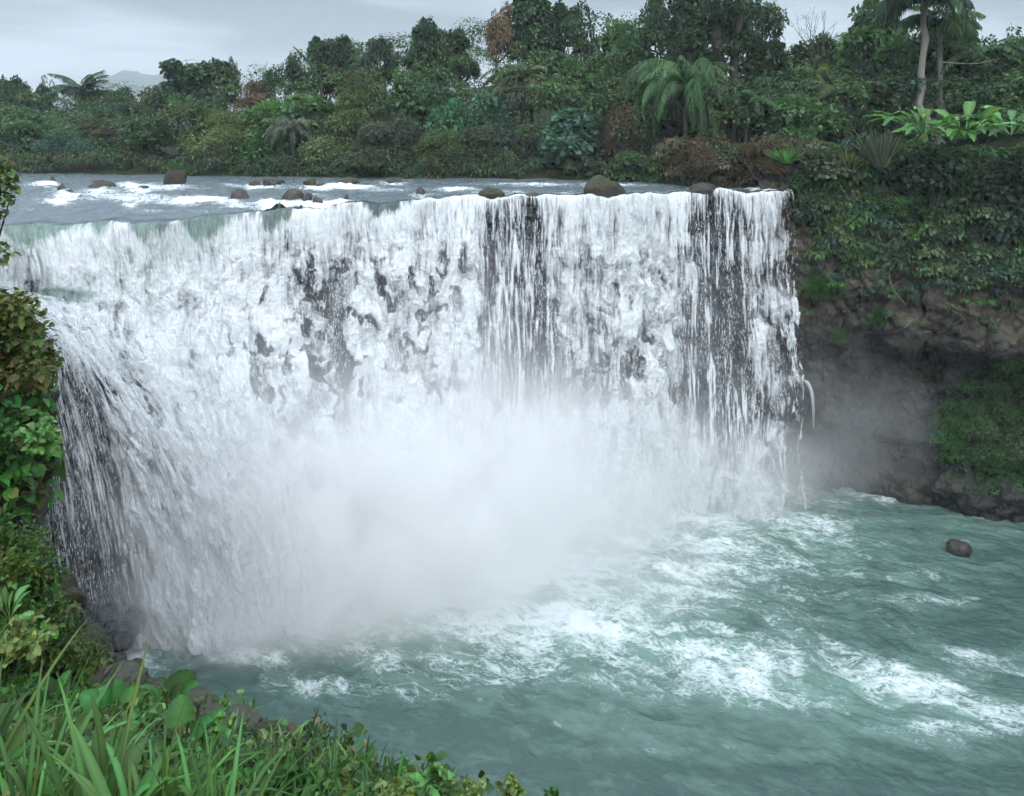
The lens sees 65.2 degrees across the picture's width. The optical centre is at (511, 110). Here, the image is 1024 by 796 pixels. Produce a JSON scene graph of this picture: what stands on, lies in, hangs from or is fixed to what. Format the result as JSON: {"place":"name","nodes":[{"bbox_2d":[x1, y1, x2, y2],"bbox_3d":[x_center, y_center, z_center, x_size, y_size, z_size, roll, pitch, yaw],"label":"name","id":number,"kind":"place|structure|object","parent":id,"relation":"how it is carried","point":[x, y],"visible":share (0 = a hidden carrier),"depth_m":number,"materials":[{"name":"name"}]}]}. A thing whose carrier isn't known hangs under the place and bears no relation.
{"place":"outdoors","nodes":[
{"label":"outdoors","id":0,"kind":"place"},
{"bbox_2d":[0,287,113,682],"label":"cliff","id":1,"kind":"structure","parent":0,"point":[28,362],"depth_m":9.74,"materials":[{"name":"plant"}]},
{"bbox_2d":[0,147,21,266],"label":"overhanging branch","id":2,"kind":"object","parent":1,"relation":"attached to","point":[9,176],"visible":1,"depth_m":9.16,"materials":[{"name":"green plant"}]},
{"bbox_2d":[0,415,29,450],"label":"cliff plant","id":3,"kind":"object","parent":1,"relation":"on","point":[8,436],"visible":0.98,"depth_m":8.59,"materials":[{"name":"green plant"}]},
{"bbox_2d":[0,544,41,591],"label":"cliff plant","id":4,"kind":"object","parent":1,"relation":"attached to","point":[10,573],"visible":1,"depth_m":8.41,"materials":[{"name":"green plant"}]},
{"bbox_2d":[0,585,44,640],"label":"cliff plant","id":5,"kind":"object","parent":1,"relation":"on","point":[5,596],"visible":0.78,"depth_m":8.20,"materials":[{"name":"green plant"}]},
{"bbox_2d":[0,609,58,667],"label":"cliff plant","id":6,"kind":"object","parent":1,"relation":"on","point":[24,638],"visible":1,"depth_m":7.51,"materials":[{"name":"green plant"}]},
{"bbox_2d":[13,416,61,455],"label":"cliff plant","id":7,"kind":"object","parent":1,"relation":"attached to","point":[43,436],"visible":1,"depth_m":8.65,"materials":[{"name":"green plant"}]},
{"bbox_2d":[37,70,283,111],"bbox_3d":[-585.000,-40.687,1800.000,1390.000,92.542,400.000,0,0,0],"label":"mountain","id":8,"kind":"structure","parent":0,"point":[141,79],"depth_m":1668.67,"materials":[{"name":"grey stone"}]},
{"bbox_2d":[0,173,788,223],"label":"river","id":9,"kind":"structure","parent":0,"point":[41,197],"depth_m":56.33,"materials":[{"name":"liquid"}]},
{"bbox_2d":[3,200,793,633],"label":"falls cliff","id":10,"kind":"structure","parent":0,"point":[715,300],"depth_m":51.58,"materials":[{"name":"stone"}]},
{"bbox_2d":[0,186,805,652],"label":"waterfall","id":11,"kind":"structure","parent":10,"relation":"on","point":[60,260],"depth_m":47.55,"materials":[{"name":"liquid"}]},
{"bbox_2d":[583,175,625,204],"bbox_3d":[6.110,5.553,52.707,2.856,2.679,2.345,0,0,0],"label":"boulder","id":12,"kind":"object","parent":10,"relation":"on","point":[600,185],"visible":0.58,"depth_m":51.87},
{"bbox_2d":[1,204,803,654],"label":"spray","id":13,"kind":"object","parent":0,"point":[411,380],"visible":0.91,"depth_m":48.97,"materials":[{"name":"white"}]},
{"bbox_2d":[0,76,1023,795],"bbox_3d":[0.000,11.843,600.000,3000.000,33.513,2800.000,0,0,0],"label":"ground","id":14,"kind":"structure","parent":0,"point":[810,438],"depth_m":66.70,"materials":[{"name":"soil"}]},
{"bbox_2d":[0,74,33,149],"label":"broadleaf tree","id":15,"kind":"object","parent":14,"relation":"on","point":[17,86],"visible":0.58,"depth_m":86.01,"materials":[{"name":"green plant"}]},
{"bbox_2d":[0,672,44,706],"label":"leafy weed","id":16,"kind":"object","parent":14,"relation":"on","point":[19,680],"visible":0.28,"depth_m":8.13,"materials":[{"name":"green plant"}]},
{"bbox_2d":[0,107,65,155],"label":"broadleaf tree","id":17,"kind":"object","parent":14,"relation":"on","point":[10,125],"visible":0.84,"depth_m":76.07,"materials":[{"name":"green plant"}]},
{"bbox_2d":[0,616,89,788],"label":"broad grass","id":18,"kind":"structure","parent":14,"relation":"on","point":[12,739],"depth_m":4.83,"materials":[{"name":"green plant"}]},
{"bbox_2d":[20,571,86,673],"bbox_3d":[-6.304,7.043,10.980,0.840,1.412,0.852,0,0,0],"label":"bank rock","id":19,"kind":"object","parent":14,"relation":"on","point":[69,587],"visible":0.23,"depth_m":10.97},
{"bbox_2d":[32,128,92,161],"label":"bank shrub","id":20,"kind":"object","parent":14,"relation":"on","point":[63,144],"visible":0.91,"depth_m":73.06,"materials":[{"name":"green plant"}]},
{"bbox_2d":[0,654,124,772],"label":"broad grass","id":21,"kind":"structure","parent":14,"relation":"on","point":[57,728],"depth_m":5.29,"materials":[{"name":"green plant"}]},
{"bbox_2d":[0,660,139,795],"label":"broad grass","id":22,"kind":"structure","parent":14,"relation":"on","point":[23,786],"depth_m":4.16,"materials":[{"name":"green plant"}]},
{"bbox_2d":[44,70,111,135],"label":"palm tree","id":23,"kind":"object","parent":14,"relation":"on","point":[73,87],"visible":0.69,"depth_m":83.71,"materials":[{"name":"green plant"}]},
{"bbox_2d":[45,622,115,684],"bbox_3d":[-5.690,7.223,10.601,0.821,0.790,0.748,0,0,0],"label":"bank rock","id":24,"kind":"object","parent":14,"relation":"on","point":[96,629],"visible":0.3,"depth_m":10.56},
{"bbox_2d":[79,679,143,721],"bbox_3d":[-3.495,5.164,6.913,0.475,0.306,0.489,0,0,37],"label":"heart leaf plant","id":25,"kind":"object","parent":14,"relation":"on","point":[116,690],"visible":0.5,"depth_m":6.99,"materials":[{"name":"plant"}]},
{"bbox_2d":[86,660,148,688],"bbox_3d":[-4.737,6.852,9.600,0.723,0.358,0.564,0,0,34],"label":"bank rock","id":26,"kind":"object","parent":14,"relation":"on","point":[127,670],"visible":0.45,"depth_m":9.58,"materials":[{"name":"stone"}]},
{"bbox_2d":[122,690,166,736],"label":"leafy weed","id":27,"kind":"object","parent":14,"relation":"on","point":[144,702],"visible":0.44,"depth_m":6.33,"materials":[{"name":"green plant"}]},
{"bbox_2d":[114,119,179,165],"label":"broadleaf tree","id":28,"kind":"object","parent":14,"relation":"on","point":[157,133],"visible":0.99,"depth_m":72.38,"materials":[{"name":"green plant"}]},
{"bbox_2d":[20,626,280,795],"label":"broad grass","id":29,"kind":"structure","parent":14,"relation":"on","point":[97,747],"depth_m":3.70,"materials":[{"name":"green plant"}]},
{"bbox_2d":[140,669,198,703],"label":"heart leaf plant","id":30,"kind":"object","parent":14,"relation":"on","point":[179,682],"visible":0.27,"depth_m":7.33,"materials":[{"name":"plant"}]},
{"bbox_2d":[47,697,295,795],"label":"broad grass","id":31,"kind":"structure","parent":14,"relation":"on","point":[98,786],"depth_m":3.62,"materials":[{"name":"green plant"}]},
{"bbox_2d":[144,58,212,153],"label":"broadleaf tree","id":32,"kind":"object","parent":14,"relation":"on","point":[177,72],"visible":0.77,"depth_m":80.49,"materials":[{"name":"green plant"}]},
{"bbox_2d":[153,694,227,756],"bbox_3d":[-2.087,4.072,5.224,0.404,0.260,0.416,0,0,-5],"label":"heart leaf plant","id":33,"kind":"object","parent":14,"relation":"on","point":[188,714],"visible":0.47,"depth_m":5.30,"materials":[{"name":"plant"}]},
{"bbox_2d":[157,101,239,164],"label":"feathery tree","id":34,"kind":"object","parent":14,"relation":"on","point":[200,116],"visible":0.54,"depth_m":72.44,"materials":[{"name":"green plant"}]},
{"bbox_2d":[183,57,241,108],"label":"broadleaf tree","id":35,"kind":"object","parent":14,"relation":"on","point":[214,64],"visible":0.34,"depth_m":82.00,"materials":[{"name":"green plant"}]},
{"bbox_2d":[197,711,237,761],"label":"leafy weed","id":36,"kind":"object","parent":14,"relation":"on","point":[216,725],"visible":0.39,"depth_m":5.21,"materials":[{"name":"green plant"}]},
{"bbox_2d":[196,111,251,166],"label":"feathery tree","id":37,"kind":"object","parent":14,"relation":"on","point":[232,132],"visible":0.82,"depth_m":70.57,"materials":[{"name":"green plant"}]},
{"bbox_2d":[132,711,324,795],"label":"broad grass","id":38,"kind":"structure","parent":14,"relation":"on","point":[187,789],"depth_m":3.49,"materials":[{"name":"green plant"}]},
{"bbox_2d":[0,669,498,795],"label":"ground cover","id":39,"kind":"object","parent":14,"relation":"on","point":[312,735],"visible":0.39,"depth_m":5.20,"materials":[{"name":"green plant"}]},
{"bbox_2d":[233,79,275,111],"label":"dry tree","id":40,"kind":"object","parent":14,"relation":"on","point":[255,88],"visible":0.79,"depth_m":78.56,"materials":[{"name":"brown plant"}]},
{"bbox_2d":[237,128,276,169],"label":"bank shrub","id":41,"kind":"object","parent":14,"relation":"on","point":[254,145],"visible":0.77,"depth_m":69.62,"materials":[{"name":"green plant"}]},
{"bbox_2d":[238,98,286,165],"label":"vine covered tree","id":42,"kind":"object","parent":14,"relation":"on","point":[271,109],"visible":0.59,"depth_m":71.14,"materials":[{"name":"green plant"}]},
{"bbox_2d":[262,53,306,104],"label":"broadleaf tree","id":43,"kind":"object","parent":14,"relation":"on","point":[271,78],"visible":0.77,"depth_m":78.16,"materials":[{"name":"green plant"}]},
{"bbox_2d":[260,116,321,155],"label":"weeping tree","id":44,"kind":"object","parent":14,"relation":"on","point":[291,125],"visible":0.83,"depth_m":69.66,"materials":[{"name":"green plant"}]},
{"bbox_2d":[263,748,322,795],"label":"leafy weed","id":45,"kind":"object","parent":14,"relation":"on","point":[295,754],"visible":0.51,"depth_m":4.22,"materials":[{"name":"green plant"}]},
{"bbox_2d":[265,93,350,161],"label":"broadleaf tree","id":46,"kind":"object","parent":14,"relation":"on","point":[320,104],"visible":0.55,"depth_m":71.47,"materials":[{"name":"green plant"}]},
{"bbox_2d":[302,35,342,100],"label":"broadleaf tree","id":47,"kind":"object","parent":14,"relation":"on","point":[322,51],"visible":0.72,"depth_m":78.43,"materials":[{"name":"green plant"}]},
{"bbox_2d":[296,104,374,166],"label":"feathery tree","id":48,"kind":"object","parent":14,"relation":"on","point":[353,119],"visible":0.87,"depth_m":69.81,"materials":[{"name":"green plant"}]},
{"bbox_2d":[329,68,393,138],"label":"feathery tree","id":49,"kind":"object","parent":14,"relation":"on","point":[362,96],"visible":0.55,"depth_m":73.67,"materials":[{"name":"green plant"}]},
{"bbox_2d":[349,35,404,112],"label":"broadleaf tree","id":50,"kind":"object","parent":14,"relation":"on","point":[380,45],"visible":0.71,"depth_m":76.79,"materials":[{"name":"green plant"}]},
{"bbox_2d":[343,118,424,170],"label":"feathery tree","id":51,"kind":"object","parent":14,"relation":"on","point":[384,133],"visible":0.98,"depth_m":67.63,"materials":[{"name":"green plant"}]},
{"bbox_2d":[374,772,416,795],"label":"leafy weed","id":52,"kind":"object","parent":14,"relation":"on","point":[396,789],"visible":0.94,"depth_m":3.61,"materials":[{"name":"green plant"}]},
{"bbox_2d":[383,66,458,158],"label":"broadleaf tree","id":53,"kind":"object","parent":14,"relation":"on","point":[403,103],"visible":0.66,"depth_m":72.12,"materials":[{"name":"green plant"}]},
{"bbox_2d":[403,14,458,126],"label":"broadleaf tree","id":54,"kind":"object","parent":14,"relation":"on","point":[428,36],"visible":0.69,"depth_m":76.16,"materials":[{"name":"green plant"}]},
{"bbox_2d":[410,762,460,795],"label":"leafy weed","id":55,"kind":"object","parent":14,"relation":"on","point":[437,781],"visible":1,"depth_m":3.60,"materials":[{"name":"green plant"}]},
{"bbox_2d":[411,129,471,174],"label":"bank shrub","id":56,"kind":"object","parent":14,"relation":"on","point":[438,146],"visible":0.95,"depth_m":67.03,"materials":[{"name":"green plant"}]},
{"bbox_2d":[424,96,473,165],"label":"broadleaf tree","id":57,"kind":"object","parent":14,"relation":"on","point":[449,117],"visible":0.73,"depth_m":68.98,"materials":[{"name":"green plant"}]},
{"bbox_2d":[442,27,481,95],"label":"broadleaf tree","id":58,"kind":"object","parent":14,"relation":"on","point":[464,72],"visible":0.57,"depth_m":77.83,"materials":[{"name":"green plant"}]},
{"bbox_2d":[448,124,518,175],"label":"bank shrub","id":59,"kind":"object","parent":14,"relation":"on","point":[482,136],"visible":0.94,"depth_m":66.88,"materials":[{"name":"green plant"}]},
{"bbox_2d":[466,88,514,151],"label":"broadleaf tree","id":60,"kind":"object","parent":14,"relation":"on","point":[498,112],"visible":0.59,"depth_m":69.41,"materials":[{"name":"green plant"}]},
{"bbox_2d":[483,1,520,95],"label":"dry tree","id":61,"kind":"object","parent":14,"relation":"on","point":[497,30],"visible":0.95,"depth_m":75.64,"materials":[{"name":"brown plant"}]},
{"bbox_2d":[0,11,1023,183],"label":"wood","id":62,"kind":"object","parent":14,"relation":"on","point":[23,162],"visible":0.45,"depth_m":69.49,"materials":[{"name":"green plant"}]},
{"bbox_2d":[480,64,549,155],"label":"tree fern","id":63,"kind":"object","parent":14,"relation":"on","point":[531,79],"visible":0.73,"depth_m":71.92,"materials":[{"name":"green plant"}]},
{"bbox_2d":[501,0,567,139],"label":"broadleaf tree","id":64,"kind":"object","parent":14,"relation":"on","point":[529,18],"visible":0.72,"depth_m":76.53,"materials":[{"name":"green plant"}]},
{"bbox_2d":[525,49,610,112],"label":"broadleaf tree","id":65,"kind":"object","parent":14,"relation":"on","point":[577,72],"visible":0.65,"depth_m":70.34,"materials":[{"name":"green plant"}]},
{"bbox_2d":[538,107,599,167],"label":"round shrub","id":66,"kind":"object","parent":14,"relation":"on","point":[562,141],"visible":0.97,"depth_m":65.64,"materials":[{"name":"green plant"}]},
{"bbox_2d":[545,0,603,61],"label":"broadleaf tree","id":67,"kind":"object","parent":14,"relation":"on","point":[568,22],"visible":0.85,"depth_m":75.11,"materials":[{"name":"green plant"}]},
{"bbox_2d":[581,61,657,150],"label":"broadleaf tree","id":68,"kind":"object","parent":14,"relation":"on","point":[608,70],"visible":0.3,"depth_m":69.43,"materials":[{"name":"green plant"}]},
{"bbox_2d":[587,15,655,77],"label":"broadleaf tree","id":69,"kind":"object","parent":14,"relation":"on","point":[616,36],"visible":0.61,"depth_m":72.27,"materials":[{"name":"green plant"}]},
{"bbox_2d":[600,102,649,154],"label":"dry shrub","id":70,"kind":"object","parent":14,"relation":"on","point":[617,116],"visible":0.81,"depth_m":65.86,"materials":[{"name":"brown plant"}]},
{"bbox_2d":[621,67,680,152],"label":"weeping palm","id":71,"kind":"object","parent":14,"relation":"on","point":[634,77],"visible":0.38,"depth_m":66.30,"materials":[{"name":"green plant"}]},
{"bbox_2d":[636,0,680,138],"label":"broadleaf tree","id":72,"kind":"object","parent":14,"relation":"on","point":[654,11],"visible":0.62,"depth_m":70.17,"materials":[{"name":"green plant"}]},
{"bbox_2d":[629,0,728,142],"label":"tree","id":73,"kind":"object","parent":14,"relation":"on","point":[683,9],"visible":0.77,"depth_m":62.88,"materials":[{"name":"green plant"}]},
{"bbox_2d":[632,55,734,163],"bbox_3d":[13.459,0.463,63.239,7.758,9.568,7.525,0,0,-5],"label":"weeping palm","id":74,"kind":"object","parent":14,"relation":"on","point":[680,80],"visible":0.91,"depth_m":62.24,"materials":[{"name":"green plant"}]},
{"bbox_2d":[658,39,709,143],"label":"broadleaf tree","id":75,"kind":"object","parent":14,"relation":"on","point":[669,55],"visible":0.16,"depth_m":67.48,"materials":[{"name":"green plant"}]},
{"bbox_2d":[650,0,740,129],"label":"emergent tree","id":76,"kind":"object","parent":14,"relation":"on","point":[664,24],"visible":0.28,"depth_m":68.99,"materials":[{"name":"green plant"}]},
{"bbox_2d":[668,0,748,153],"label":"tree","id":77,"kind":"object","parent":14,"relation":"on","point":[720,49],"visible":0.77,"depth_m":62.87,"materials":[{"name":"green plant"}]},
{"bbox_2d":[695,0,774,147],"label":"tree","id":78,"kind":"object","parent":14,"relation":"on","point":[737,24],"visible":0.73,"depth_m":63.06,"materials":[{"name":"green plant"}]},
{"bbox_2d":[710,89,783,144],"bbox_3d":[18.250,1.596,61.656,5.724,6.472,5.782,0,0,-22],"label":"tree fern","id":79,"kind":"object","parent":14,"relation":"on","point":[757,99],"visible":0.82,"depth_m":60.97,"materials":[{"name":"green plant"}]},
{"bbox_2d":[705,0,789,55],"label":"emergent tree","id":80,"kind":"object","parent":14,"relation":"on","point":[765,22],"visible":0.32,"depth_m":66.03,"materials":[{"name":"green plant"}]},
{"bbox_2d":[739,39,795,142],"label":"broadleaf tree","id":81,"kind":"object","parent":14,"relation":"on","point":[776,57],"visible":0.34,"depth_m":65.59,"materials":[{"name":"green plant"}]},
{"bbox_2d":[764,92,852,143],"bbox_3d":[22.078,1.750,60.017,5.997,6.414,6.306,0,0,1],"label":"broadleaf tree","id":82,"kind":"object","parent":14,"relation":"on","point":[809,123],"visible":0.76,"depth_m":58.70,"materials":[{"name":"green plant"}]},
{"bbox_2d":[794,79,891,142],"bbox_3d":[25.335,0.924,61.509,6.828,6.723,6.759,0,0,-28],"label":"tree fern","id":83,"kind":"object","parent":14,"relation":"on","point":[828,88],"visible":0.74,"depth_m":60.29,"materials":[{"name":"green plant"}]},
{"bbox_2d":[832,0,918,136],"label":"broadleaf tree","id":84,"kind":"object","parent":14,"relation":"on","point":[864,38],"visible":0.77,"depth_m":64.32,"materials":[{"name":"green plant"}]},
{"bbox_2d":[849,119,909,166],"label":"pale grass","id":85,"kind":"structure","parent":14,"relation":"on","point":[880,153],"depth_m":52.32,"materials":[{"name":"green plant"}]},
{"bbox_2d":[846,56,936,140],"bbox_3d":[29.776,-0.495,63.268,6.686,7.454,7.411,0,0,-35],"label":"broadleaf tree","id":86,"kind":"object","parent":14,"relation":"on","point":[882,68],"visible":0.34,"depth_m":61.28,"materials":[{"name":"green plant"}]},
{"bbox_2d":[872,0,974,142],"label":"palm tree","id":87,"kind":"object","parent":14,"relation":"on","point":[897,8],"visible":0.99,"depth_m":57.13,"materials":[{"name":"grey plant"}]},
{"bbox_2d":[862,106,985,134],"bbox_3d":[25.444,0.683,49.605,6.918,1.973,5.625,0,0,25],"label":"leaf plant","id":88,"kind":"object","parent":14,"relation":"on","point":[925,115],"visible":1,"depth_m":49.19,"materials":[{"name":"plant"}]},
{"bbox_2d":[895,6,985,144],"bbox_3d":[31.925,-2.332,59.612,5.864,11.636,5.507,0,0,12],"label":"palm tree","id":89,"kind":"object","parent":14,"relation":"on","point":[948,27],"visible":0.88,"depth_m":59.12,"materials":[{"name":"green plant"}]},
{"bbox_2d":[906,28,981,116],"bbox_3d":[35.257,-2.846,65.573,7.175,9.633,7.960,0,0,12],"label":"broadleaf tree","id":90,"kind":"object","parent":14,"relation":"on","point":[917,41],"visible":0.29,"depth_m":63.86,"materials":[{"name":"green plant"}]},
{"bbox_2d":[892,101,1023,141],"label":"leaf plant","id":91,"kind":"object","parent":14,"relation":"on","point":[968,107],"visible":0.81,"depth_m":49.34,"materials":[{"name":"plant"}]},
{"bbox_2d":[923,470,996,516],"bbox_3d":[30.031,24.730,51.976,6.325,3.361,4.362,0,0,0],"label":"boulder","id":92,"kind":"object","parent":14,"relation":"on","point":[951,495],"visible":0.45,"depth_m":50.65,"materials":[{"name":"stone"}]},
{"bbox_2d":[930,36,1023,137],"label":"tree fern","id":93,"kind":"object","parent":14,"relation":"on","point":[972,51],"visible":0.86,"depth_m":58.79,"materials":[{"name":"green plant"}]},
{"bbox_2d":[943,56,1013,135],"bbox_3d":[35.328,-0.958,60.317,5.312,6.382,5.275,0,0,39],"label":"broadleaf tree","id":94,"kind":"object","parent":14,"relation":"on","point":[1002,64],"visible":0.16,"depth_m":59.26,"materials":[{"name":"green plant"}]},
{"bbox_2d":[952,105,1023,136],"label":"leaf plant","id":95,"kind":"object","parent":14,"relation":"on","point":[1016,130],"visible":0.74,"depth_m":49.86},
{"bbox_2d":[959,65,1023,136],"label":"feathery tree","id":96,"kind":"object","parent":14,"relation":"on","point":[1013,106],"visible":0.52,"depth_m":57.09,"materials":[{"name":"green plant"}]},
{"bbox_2d":[0,0,1023,111],"label":"sky","id":97,"kind":"structure","parent":0,"point":[73,39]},
{"bbox_2d":[54,485,1023,795],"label":"pool","id":98,"kind":"structure","parent":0,"point":[846,641],"depth_m":37.24,"materials":[{"name":"liquid"}]},
{"bbox_2d":[118,605,146,637],"bbox_3d":[-18.094,24.480,38.291,1.199,1.459,1.195,0,0,23],"label":"wet boulder","id":99,"kind":"object","parent":98,"relation":"on","point":[134,620],"visible":0.8,"depth_m":37.91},
{"bbox_2d":[674,145,723,184],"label":"rusty bush","id":100,"kind":"object","parent":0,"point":[701,162],"visible":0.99,"depth_m":58.30,"materials":[{"name":"brown plant"}]},
{"bbox_2d":[757,171,1023,522],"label":"cliff","id":101,"kind":"structure","parent":0,"point":[855,453],"depth_m":53.82,"materials":[{"name":"stone"}]},
{"bbox_2d":[733,142,791,180],"bbox_3d":[17.434,3.594,57.002,4.664,2.764,4.085,0,0,45],"label":"rusty bush","id":102,"kind":"object","parent":101,"relation":"on","point":[749,149],"visible":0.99,"depth_m":56.60,"materials":[{"name":"brown plant"}]},
{"bbox_2d":[795,145,855,183],"bbox_3d":[21.017,3.659,54.360,2.931,2.668,4.396,0,0,-34],"label":"cliff bush","id":103,"kind":"object","parent":101,"relation":"on","point":[820,162],"visible":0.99,"depth_m":53.66,"materials":[{"name":"green plant"}]},
{"bbox_2d":[650,133,1023,498],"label":"cliff undergrowth","id":104,"kind":"object","parent":101,"relation":"on","point":[841,196],"visible":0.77,"depth_m":52.02,"materials":[{"name":"green plant"}]},
{"bbox_2d":[899,143,982,212],"bbox_3d":[27.298,4.294,51.724,4.949,4.557,4.707,0,0,-14],"label":"cliff bush","id":105,"kind":"object","parent":101,"relation":"on","point":[926,166],"visible":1,"depth_m":50.35,"materials":[{"name":"green plant"}]},
{"bbox_2d":[975,146,1023,219],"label":"cliff bush","id":106,"kind":"object","parent":101,"relation":"on","point":[1003,181],"visible":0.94,"depth_m":49.05,"materials":[{"name":"green plant"}]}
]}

